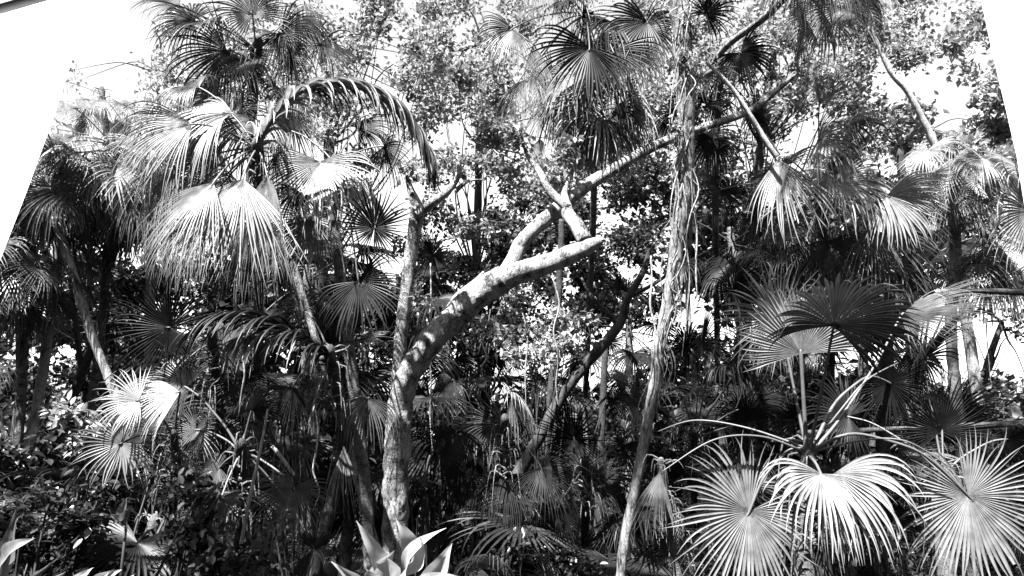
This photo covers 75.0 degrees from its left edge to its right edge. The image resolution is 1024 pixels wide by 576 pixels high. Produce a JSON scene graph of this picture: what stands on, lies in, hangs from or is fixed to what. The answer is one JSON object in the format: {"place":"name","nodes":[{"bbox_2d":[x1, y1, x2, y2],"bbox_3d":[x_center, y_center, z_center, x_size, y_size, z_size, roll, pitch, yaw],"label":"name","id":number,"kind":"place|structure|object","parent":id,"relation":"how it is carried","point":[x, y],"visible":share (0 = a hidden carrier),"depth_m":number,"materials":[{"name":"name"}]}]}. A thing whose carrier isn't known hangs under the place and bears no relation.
{"place":"outdoors","nodes":[
{"label":"outdoors","id":0,"kind":"place"},
{"bbox_2d":[312,411,319,510],"bbox_3d":[-1.468,1.294,4.999,0.057,0.758,0.142,0,-10,0],"label":"liana","id":1,"kind":"object","parent":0,"point":[316,449],"visible":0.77,"depth_m":5.00,"materials":[{"name":"grey plant"}]},
{"bbox_2d":[0,0,1023,407],"label":"sky","id":2,"kind":"structure","parent":0,"point":[108,34],"materials":[{"name":"white"}]},
{"bbox_2d":[13,408,1023,575],"bbox_3d":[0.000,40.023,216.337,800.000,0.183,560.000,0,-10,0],"label":"ground","id":3,"kind":"structure","parent":0,"point":[256,543],"depth_m":8.67,"materials":[{"name":"black soil"}]},
{"bbox_2d":[0,342,18,445],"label":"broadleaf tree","id":4,"kind":"object","parent":3,"relation":"on","point":[2,418],"visible":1,"depth_m":4.17,"materials":[{"name":"grey plant"}]},
{"bbox_2d":[0,509,56,575],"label":"lance leaved plant","id":5,"kind":"object","parent":3,"relation":"on","point":[9,544],"visible":1,"depth_m":2.01,"materials":[{"name":"grey plant"}]},
{"bbox_2d":[0,426,66,575],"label":"broadleaf shrub","id":6,"kind":"object","parent":3,"relation":"on","point":[36,453],"visible":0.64,"depth_m":4.68,"materials":[{"name":"grey plant"}]},
{"bbox_2d":[0,0,89,259],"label":"white post","id":7,"kind":"object","parent":3,"relation":"on","point":[38,43],"visible":1,"depth_m":0.95,"materials":[{"name":"paint"}]},
{"bbox_2d":[0,0,47,13],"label":"awning","id":8,"kind":"object","parent":7,"relation":"attached to","point":[6,6],"visible":1,"depth_m":0.79,"materials":[{"name":"grey fabric"}]},
{"bbox_2d":[0,467,118,575],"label":"broadleaf shrub","id":9,"kind":"object","parent":3,"relation":"on","point":[75,524],"visible":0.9,"depth_m":3.56,"materials":[{"name":"black plant"}]},
{"bbox_2d":[16,279,111,565],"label":"thin tree","id":10,"kind":"object","parent":3,"relation":"on","point":[83,364],"visible":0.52,"depth_m":7.77,"materials":[{"name":"black plant"}]},
{"bbox_2d":[0,224,133,500],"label":"fan palm","id":11,"kind":"object","parent":3,"relation":"on","point":[26,286],"visible":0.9,"depth_m":7.07,"materials":[{"name":"grey plant"}]},
{"bbox_2d":[0,390,133,523],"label":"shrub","id":12,"kind":"object","parent":3,"relation":"on","point":[67,434],"visible":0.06,"depth_m":8.00,"materials":[{"name":"plant"}]},
{"bbox_2d":[4,118,145,570],"bbox_3d":[-5.079,0.664,7.032,1.889,5.025,2.241,0,-10,0],"label":"fan palm","id":13,"kind":"object","parent":3,"relation":"on","point":[43,206],"visible":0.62,"depth_m":7.08,"materials":[{"name":"grey plant"}]},
{"bbox_2d":[39,390,123,565],"bbox_3d":[-2.976,1.692,4.479,0.476,1.994,0.812,0,-10,0],"label":"broadleaf shrub","id":14,"kind":"object","parent":3,"relation":"on","point":[71,418],"visible":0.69,"depth_m":4.42,"materials":[{"name":"grey plant"}]},
{"bbox_2d":[74,243,90,455],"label":"thin tree","id":15,"kind":"object","parent":3,"relation":"on","point":[83,398],"visible":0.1,"depth_m":8.97,"materials":[{"name":"black plant"}]},
{"bbox_2d":[35,567,156,575],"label":"lance leaved plant","id":16,"kind":"object","parent":3,"relation":"on","point":[106,573],"visible":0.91,"depth_m":2.11,"materials":[{"name":"white plant"}]},
{"bbox_2d":[0,404,192,575],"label":"bush","id":17,"kind":"object","parent":3,"relation":"on","point":[58,554],"visible":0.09,"depth_m":4.59,"materials":[{"name":"black plant"}]},
{"bbox_2d":[63,76,140,492],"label":"fan palm","id":18,"kind":"object","parent":3,"relation":"on","point":[82,123],"visible":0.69,"depth_m":8.88,"materials":[{"name":"grey plant"}]},
{"bbox_2d":[32,97,192,552],"bbox_3d":[-4.714,0.612,7.391,2.195,5.194,1.984,-6,-12,30],"label":"fan palm","id":19,"kind":"object","parent":3,"relation":"on","point":[112,193],"visible":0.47,"depth_m":7.33,"materials":[{"name":"grey plant"}]},
{"bbox_2d":[52,218,173,563],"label":"pale leaning tree","id":20,"kind":"object","parent":3,"relation":"on","point":[93,340],"visible":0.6,"depth_m":7.16,"materials":[{"name":"grey plant"}]},
{"bbox_2d":[110,498,132,575],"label":"sprout","id":21,"kind":"object","parent":3,"relation":"on","point":[121,516],"visible":1,"depth_m":3.37,"materials":[{"name":"grey plant"}]},
{"bbox_2d":[58,11,190,450],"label":"broadleaf tree","id":22,"kind":"object","parent":3,"relation":"on","point":[143,93],"visible":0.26,"depth_m":9.83,"materials":[{"name":"grey plant"}]},
{"bbox_2d":[0,248,250,520],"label":"broadleaf tree","id":23,"kind":"object","parent":3,"relation":"on","point":[66,377],"visible":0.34,"depth_m":8.66,"materials":[{"name":"grey plant"}]},
{"bbox_2d":[65,365,191,575],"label":"fan palm","id":24,"kind":"object","parent":3,"relation":"on","point":[109,445],"visible":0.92,"depth_m":3.62,"materials":[{"name":"white plant"}]},
{"bbox_2d":[41,149,226,499],"bbox_3d":[-4.337,0.830,7.532,1.791,4.764,2.047,0,-10,0],"label":"fan palm","id":25,"kind":"object","parent":3,"relation":"on","point":[118,237],"visible":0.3,"depth_m":7.50,"materials":[{"name":"grey plant"}]},
{"bbox_2d":[56,456,227,575],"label":"broadleaf shrub","id":26,"kind":"object","parent":3,"relation":"on","point":[190,490],"visible":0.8,"depth_m":3.93,"materials":[{"name":"black plant"}]},
{"bbox_2d":[0,387,305,575],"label":"fan palm","id":27,"kind":"object","parent":3,"relation":"on","point":[140,550],"visible":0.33,"depth_m":3.93,"materials":[{"name":"grey plant"}]},
{"bbox_2d":[38,510,289,575],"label":"broadleaf shrub","id":28,"kind":"object","parent":3,"relation":"on","point":[189,539],"visible":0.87,"depth_m":3.46,"materials":[{"name":"black plant"}]},
{"bbox_2d":[104,382,253,565],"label":"fan palm","id":29,"kind":"object","parent":3,"relation":"on","point":[187,520],"visible":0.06,"depth_m":7.65,"materials":[{"name":"black plant"}]},
{"bbox_2d":[99,243,284,570],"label":"fan palm","id":30,"kind":"object","parent":3,"relation":"on","point":[157,331],"visible":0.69,"depth_m":4.63,"materials":[{"name":"grey plant"}]},
{"bbox_2d":[98,320,316,550],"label":"fan palm","id":31,"kind":"object","parent":3,"relation":"on","point":[289,377],"visible":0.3,"depth_m":6.40,"materials":[{"name":"grey plant"}]},
{"bbox_2d":[127,339,344,575],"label":"fan palm","id":32,"kind":"object","parent":3,"relation":"on","point":[242,459],"visible":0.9,"depth_m":3.88,"materials":[{"name":"grey plant"}]},
{"bbox_2d":[271,445,294,475],"bbox_3d":[-1.510,1.138,4.399,0.165,0.203,0.027,2,-10,-12],"label":"broken branch","id":33,"kind":"object","parent":32,"relation":"attached to","point":[279,455],"visible":0.91,"depth_m":4.39,"materials":[{"name":"grey plant"}]},
{"bbox_2d":[128,0,370,554],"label":"fan palm","id":34,"kind":"object","parent":3,"relation":"on","point":[239,69],"visible":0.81,"depth_m":5.52,"materials":[{"name":"grey plant"}]},
{"bbox_2d":[236,409,268,564],"bbox_3d":[-1.492,1.624,3.594,0.484,1.913,0.028,-10,-14,44],"label":"slender stem","id":35,"kind":"object","parent":3,"relation":"on","point":[252,488],"visible":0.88,"depth_m":3.59,"materials":[{"name":"grey plant"}]},
{"bbox_2d":[103,74,438,571],"bbox_3d":[-2.415,0.705,5.389,1.881,4.378,4.467,7,-12,-33],"label":"fan palm","id":36,"kind":"object","parent":3,"relation":"on","point":[201,201],"visible":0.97,"depth_m":4.46,"materials":[{"name":"grey plant"}]},
{"bbox_2d":[168,286,399,575],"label":"fan palm","id":37,"kind":"object","parent":3,"relation":"on","point":[281,330],"visible":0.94,"depth_m":4.44,"materials":[{"name":"grey plant"}]},
{"bbox_2d":[239,324,245,407],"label":"liana","id":38,"kind":"object","parent":37,"relation":"hanging from","point":[243,361],"visible":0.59,"depth_m":4.60,"materials":[{"name":"grey plant"}]},
{"bbox_2d":[200,220,403,575],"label":"fan palm","id":39,"kind":"object","parent":3,"relation":"on","point":[276,310],"visible":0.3,"depth_m":7.36,"materials":[{"name":"grey plant"}]},
{"bbox_2d":[233,374,385,575],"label":"fan palm","id":40,"kind":"object","parent":3,"relation":"on","point":[310,446],"visible":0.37,"depth_m":6.61,"materials":[{"name":"grey plant"}]},
{"bbox_2d":[264,381,378,575],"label":"broadleaf shrub","id":41,"kind":"object","parent":3,"relation":"on","point":[299,570],"visible":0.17,"depth_m":5.40,"materials":[{"name":"black plant"}]},
{"bbox_2d":[267,213,379,544],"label":"bent tree","id":42,"kind":"object","parent":3,"relation":"on","point":[315,339],"visible":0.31,"depth_m":5.57,"materials":[{"name":"grey plant"}]},
{"bbox_2d":[130,0,522,537],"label":"broadleaf tree","id":43,"kind":"object","parent":3,"relation":"on","point":[428,57],"visible":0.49,"depth_m":8.10,"materials":[{"name":"grey plant"}]},
{"bbox_2d":[244,82,416,575],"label":"fan palm","id":44,"kind":"object","parent":3,"relation":"on","point":[310,229],"visible":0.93,"depth_m":4.81,"materials":[{"name":"grey plant"}]},
{"bbox_2d":[338,172,344,343],"bbox_3d":[-1.250,-0.237,4.898,0.052,1.272,0.233,0,-10,0],"label":"liana","id":45,"kind":"object","parent":44,"relation":"hanging from","point":[342,259],"visible":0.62,"depth_m":4.89,"materials":[{"name":"grey plant"}]},
{"bbox_2d":[263,279,465,575],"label":"fan palm","id":46,"kind":"object","parent":3,"relation":"on","point":[366,374],"visible":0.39,"depth_m":6.60,"materials":[{"name":"grey plant"}]},
{"bbox_2d":[331,518,456,575],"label":"lance leaved plant","id":47,"kind":"object","parent":3,"relation":"on","point":[413,552],"visible":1,"depth_m":2.50,"materials":[{"name":"grey plant"}]},
{"bbox_2d":[308,387,488,574],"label":"fan palm","id":48,"kind":"object","parent":3,"relation":"on","point":[377,477],"visible":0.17,"depth_m":6.71,"materials":[{"name":"grey plant"}]},
{"bbox_2d":[316,328,546,575],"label":"fan palm","id":49,"kind":"object","parent":3,"relation":"on","point":[415,462],"visible":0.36,"depth_m":6.27,"materials":[{"name":"grey plant"}]},
{"bbox_2d":[409,411,455,575],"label":"broadleaf shrub","id":50,"kind":"object","parent":3,"relation":"on","point":[425,517],"visible":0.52,"depth_m":5.78,"materials":[{"name":"black plant"}]},
{"bbox_2d":[362,217,524,574],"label":"fan palm","id":51,"kind":"object","parent":3,"relation":"on","point":[463,359],"visible":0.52,"depth_m":7.28,"materials":[{"name":"grey plant"}]},
{"bbox_2d":[414,372,588,571],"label":"fan palm","id":52,"kind":"object","parent":3,"relation":"on","point":[503,489],"visible":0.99,"depth_m":4.98,"materials":[{"name":"grey plant"}]},
{"bbox_2d":[455,549,559,575],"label":"fan palm","id":53,"kind":"object","parent":3,"relation":"on","point":[493,563],"visible":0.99,"depth_m":3.94,"materials":[{"name":"grey plant"}]},
{"bbox_2d":[411,437,606,575],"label":"fan palm","id":54,"kind":"object","parent":3,"relation":"on","point":[446,537],"visible":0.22,"depth_m":6.41,"materials":[{"name":"grey plant"}]},
{"bbox_2d":[0,145,1023,506],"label":"foliage","id":55,"kind":"object","parent":3,"relation":"on","point":[1014,409],"visible":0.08,"depth_m":14.03,"materials":[{"name":"black plant"}]},
{"bbox_2d":[18,479,1023,575],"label":"ground cover","id":56,"kind":"object","parent":3,"relation":"on","point":[276,571],"visible":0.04,"depth_m":7.75,"materials":[{"name":"black plant"}]},
{"bbox_2d":[497,304,587,575],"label":"broadleaf shrub","id":57,"kind":"object","parent":3,"relation":"on","point":[542,355],"visible":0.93,"depth_m":6.25,"materials":[{"name":"grey plant"}]},
{"bbox_2d":[456,307,628,488],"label":"fan palm","id":58,"kind":"object","parent":3,"relation":"on","point":[578,394],"visible":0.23,"depth_m":7.68,"materials":[{"name":"grey plant"}]},
{"bbox_2d":[386,0,699,544],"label":"broadleaf tree","id":59,"kind":"object","parent":3,"relation":"on","point":[486,104],"visible":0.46,"depth_m":9.20,"materials":[{"name":"grey plant"}]},
{"bbox_2d":[390,148,697,569],"bbox_3d":[0.507,0.707,8.102,4.142,5.312,2.894,0,-10,0],"label":"broadleaf tree","id":60,"kind":"object","parent":3,"relation":"on","point":[637,236],"visible":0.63,"depth_m":7.96,"materials":[{"name":"pale bark"},{"name":"leaf"}]},
{"bbox_2d":[485,525,609,575],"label":"broadleaf shrub","id":61,"kind":"object","parent":3,"relation":"on","point":[576,564],"visible":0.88,"depth_m":4.64,"materials":[{"name":"grey plant"}]},
{"bbox_2d":[534,219,564,562],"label":"thin tree","id":62,"kind":"object","parent":3,"relation":"on","point":[559,273],"visible":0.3,"depth_m":6.97,"materials":[{"name":"grey plant"}]},
{"bbox_2d":[459,248,666,575],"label":"dark leaning tree","id":63,"kind":"object","parent":3,"relation":"on","point":[590,359],"visible":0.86,"depth_m":6.16,"materials":[{"name":"grey plant"}]},
{"bbox_2d":[521,308,527,405],"bbox_3d":[0.124,0.629,5.992,0.054,0.909,0.176,-3,-11,18],"label":"liana","id":64,"kind":"object","parent":63,"relation":"hanging from","point":[526,357],"visible":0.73,"depth_m":5.99,"materials":[{"name":"grey plant"}]},
{"bbox_2d":[552,278,559,408],"bbox_3d":[0.396,0.499,5.999,0.074,1.169,0.214,0,-10,0],"label":"liana","id":65,"kind":"object","parent":63,"relation":"hanging from","point":[554,336],"visible":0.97,"depth_m":6.00,"materials":[{"name":"grey plant"}]},
{"bbox_2d":[441,436,702,575],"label":"fan palm","id":66,"kind":"object","parent":3,"relation":"on","point":[603,473],"visible":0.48,"depth_m":5.17,"materials":[{"name":"grey plant"}]},
{"bbox_2d":[472,0,673,548],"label":"fan palm","id":67,"kind":"object","parent":3,"relation":"on","point":[597,109],"visible":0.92,"depth_m":5.20,"materials":[{"name":"grey plant"}]},
{"bbox_2d":[381,48,816,575],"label":"gnarled tree","id":68,"kind":"object","parent":3,"relation":"on","point":[467,303],"visible":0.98,"depth_m":4.92,"materials":[{"name":"grey plant"}]},
{"bbox_2d":[428,263,432,451],"bbox_3d":[-0.692,0.589,5.599,0.045,1.574,0.286,0,-10,2],"label":"liana","id":69,"kind":"object","parent":68,"relation":"hanging from","point":[430,364],"visible":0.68,"depth_m":5.60,"materials":[{"name":"grey plant"}]},
{"bbox_2d":[649,256,655,351],"bbox_3d":[1.054,0.224,4.997,0.048,0.920,0.170,-1,-10,7],"label":"liana","id":70,"kind":"object","parent":68,"relation":"hanging from","point":[650,295],"visible":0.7,"depth_m":5.00,"materials":[{"name":"grey plant"}]},
{"bbox_2d":[735,307,742,408],"bbox_3d":[1.871,0.579,5.499,0.064,0.834,0.155,0,-10,0],"label":"liana","id":71,"kind":"object","parent":68,"relation":"hanging from","point":[739,360],"visible":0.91,"depth_m":5.50,"materials":[{"name":"grey plant"}]},
{"bbox_2d":[592,348,607,569],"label":"thin tree","id":72,"kind":"object","parent":3,"relation":"on","point":[603,394],"visible":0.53,"depth_m":7.47,"materials":[{"name":"grey plant"}]},
{"bbox_2d":[524,376,683,575],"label":"fan palm","id":73,"kind":"object","parent":3,"relation":"on","point":[581,441],"visible":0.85,"depth_m":5.58,"materials":[{"name":"grey plant"}]},
{"bbox_2d":[559,266,701,557],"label":"fan palm","id":74,"kind":"object","parent":3,"relation":"on","point":[620,286],"visible":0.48,"depth_m":8.41,"materials":[{"name":"grey plant"}]},
{"bbox_2d":[616,0,707,575],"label":"vine covered tree","id":75,"kind":"object","parent":3,"relation":"on","point":[684,34],"visible":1,"depth_m":4.56,"materials":[{"name":"grey plant"}]},
{"bbox_2d":[693,165,697,306],"bbox_3d":[1.264,-0.474,4.600,0.027,1.194,0.220,-2,-10,9],"label":"liana","id":76,"kind":"object","parent":75,"relation":"hanging from","point":[696,230],"visible":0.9,"depth_m":4.59,"materials":[{"name":"grey plant"}]},
{"bbox_2d":[629,454,704,575],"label":"fan palm","id":77,"kind":"object","parent":3,"relation":"on","point":[659,486],"visible":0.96,"depth_m":4.08,"materials":[{"name":"grey plant"}]},
{"bbox_2d":[582,433,794,575],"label":"fan palm","id":78,"kind":"object","parent":3,"relation":"on","point":[676,470],"visible":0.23,"depth_m":5.94,"materials":[{"name":"grey plant"}]},
{"bbox_2d":[599,249,826,563],"bbox_3d":[1.993,1.417,6.259,1.654,3.240,1.904,-9,-13,41],"label":"fan palm","id":79,"kind":"object","parent":3,"relation":"on","point":[749,411],"visible":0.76,"depth_m":6.13,"materials":[{"name":"grey plant"}]},
{"bbox_2d":[625,320,800,562],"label":"fan palm","id":80,"kind":"object","parent":3,"relation":"on","point":[679,346],"visible":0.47,"depth_m":7.78,"materials":[{"name":"grey plant"}]},
{"bbox_2d":[650,0,782,456],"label":"fan palm","id":81,"kind":"object","parent":3,"relation":"on","point":[713,143],"visible":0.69,"depth_m":5.69,"materials":[{"name":"grey plant"}]},
{"bbox_2d":[705,61,778,158],"bbox_3d":[1.794,-1.389,5.196,0.594,0.752,0.047,2,-10,-14],"label":"broken branch","id":82,"kind":"object","parent":81,"relation":"attached to","point":[767,143],"visible":1,"depth_m":5.19,"materials":[{"name":"grey plant"}]},
{"bbox_2d":[683,552,777,575],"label":"broadleaf shrub","id":83,"kind":"object","parent":3,"relation":"on","point":[705,571],"visible":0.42,"depth_m":5.02,"materials":[{"name":"grey plant"}]},
{"bbox_2d":[654,172,813,563],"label":"fan palm","id":84,"kind":"object","parent":3,"relation":"on","point":[733,248],"visible":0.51,"depth_m":7.19,"materials":[{"name":"grey plant"}]},
{"bbox_2d":[661,372,885,575],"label":"fan palm","id":85,"kind":"object","parent":3,"relation":"on","point":[824,469],"visible":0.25,"depth_m":6.51,"materials":[{"name":"grey plant"}]},
{"bbox_2d":[685,0,906,555],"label":"fan palm","id":86,"kind":"object","parent":3,"relation":"on","point":[830,19],"visible":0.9,"depth_m":5.32,"materials":[{"name":"grey plant"}]},
{"bbox_2d":[658,0,946,507],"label":"broadleaf tree","id":87,"kind":"object","parent":3,"relation":"on","point":[909,52],"visible":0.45,"depth_m":8.08,"materials":[{"name":"grey plant"}]},
{"bbox_2d":[699,57,956,547],"bbox_3d":[3.184,0.647,6.159,1.713,4.748,3.666,-7,-12,33],"label":"fan palm","id":88,"kind":"object","parent":3,"relation":"on","point":[827,257],"visible":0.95,"depth_m":5.41,"materials":[{"name":"grey plant"}]},
{"bbox_2d":[658,256,1023,575],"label":"fan palm","id":89,"kind":"object","parent":3,"relation":"on","point":[845,490],"visible":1,"depth_m":2.96,"materials":[{"name":"grey plant"}]},
{"bbox_2d":[753,266,965,575],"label":"fan palm","id":90,"kind":"object","parent":3,"relation":"on","point":[865,569],"visible":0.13,"depth_m":6.71,"materials":[{"name":"grey plant"}]},
{"bbox_2d":[798,303,944,559],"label":"fan palm","id":91,"kind":"object","parent":3,"relation":"on","point":[872,443],"visible":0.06,"depth_m":8.37,"materials":[{"name":"grey plant"}]},
{"bbox_2d":[872,287,894,575],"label":"thin tree","id":92,"kind":"object","parent":3,"relation":"on","point":[884,447],"visible":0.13,"depth_m":6.46,"materials":[{"name":"grey plant"}]},
{"bbox_2d":[774,374,1014,575],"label":"fan palm","id":93,"kind":"object","parent":3,"relation":"on","point":[900,511],"visible":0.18,"depth_m":6.16,"materials":[{"name":"grey plant"}]},
{"bbox_2d":[767,0,1022,538],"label":"broadleaf tree","id":94,"kind":"object","parent":3,"relation":"on","point":[991,131],"visible":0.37,"depth_m":9.64,"materials":[{"name":"grey plant"}]},
{"bbox_2d":[797,303,1023,575],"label":"fan palm","id":95,"kind":"object","parent":3,"relation":"on","point":[949,415],"visible":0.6,"depth_m":4.29,"materials":[{"name":"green plant"}]},
{"bbox_2d":[856,519,970,575],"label":"broadleaf shrub","id":96,"kind":"object","parent":3,"relation":"on","point":[924,571],"visible":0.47,"depth_m":4.37,"materials":[{"name":"grey plant"}]},
{"bbox_2d":[866,12,1010,572],"bbox_3d":[4.719,-0.235,7.392,2.270,6.940,0.364,7,-12,-34],"label":"pale bent tree","id":97,"kind":"object","parent":3,"relation":"on","point":[971,355],"visible":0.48,"depth_m":7.47,"materials":[{"name":"grey plant"}]},
{"bbox_2d":[873,378,1023,575],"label":"fan palm","id":98,"kind":"object","parent":3,"relation":"on","point":[906,487],"visible":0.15,"depth_m":6.84,"materials":[{"name":"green plant"}]},
{"bbox_2d":[893,129,1018,575],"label":"fan palm","id":99,"kind":"object","parent":3,"relation":"on","point":[978,190],"visible":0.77,"depth_m":6.40,"materials":[{"name":"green plant"}]},
{"bbox_2d":[915,299,1023,460],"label":"broadleaf tree","id":100,"kind":"object","parent":3,"relation":"on","point":[990,358],"visible":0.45,"depth_m":8.71,"materials":[{"name":"grey plant"}]},
{"bbox_2d":[918,213,1023,328],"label":"fan palm","id":101,"kind":"object","parent":3,"relation":"on","point":[983,264],"visible":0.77,"depth_m":6.80,"materials":[{"name":"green plant"}]},
{"bbox_2d":[980,149,1023,273],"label":"fan palm","id":102,"kind":"object","parent":3,"relation":"on","point":[1016,222],"visible":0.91,"depth_m":3.74,"materials":[{"name":"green plant"}]},
{"bbox_2d":[981,0,1023,199],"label":"white post","id":103,"kind":"object","parent":3,"relation":"on","point":[1004,20],"visible":1,"depth_m":0.95,"materials":[{"name":"paint"}]},
{"bbox_2d":[797,420,1023,434],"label":"fallen branch","id":104,"kind":"object","parent":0,"point":[1003,424],"visible":0.43,"depth_m":5.46,"materials":[{"name":"grey wood"}]},
{"bbox_2d":[913,288,1023,302],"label":"fallen branch","id":105,"kind":"object","parent":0,"point":[1017,292],"visible":0.68,"depth_m":4.87,"materials":[{"name":"grey plant"}]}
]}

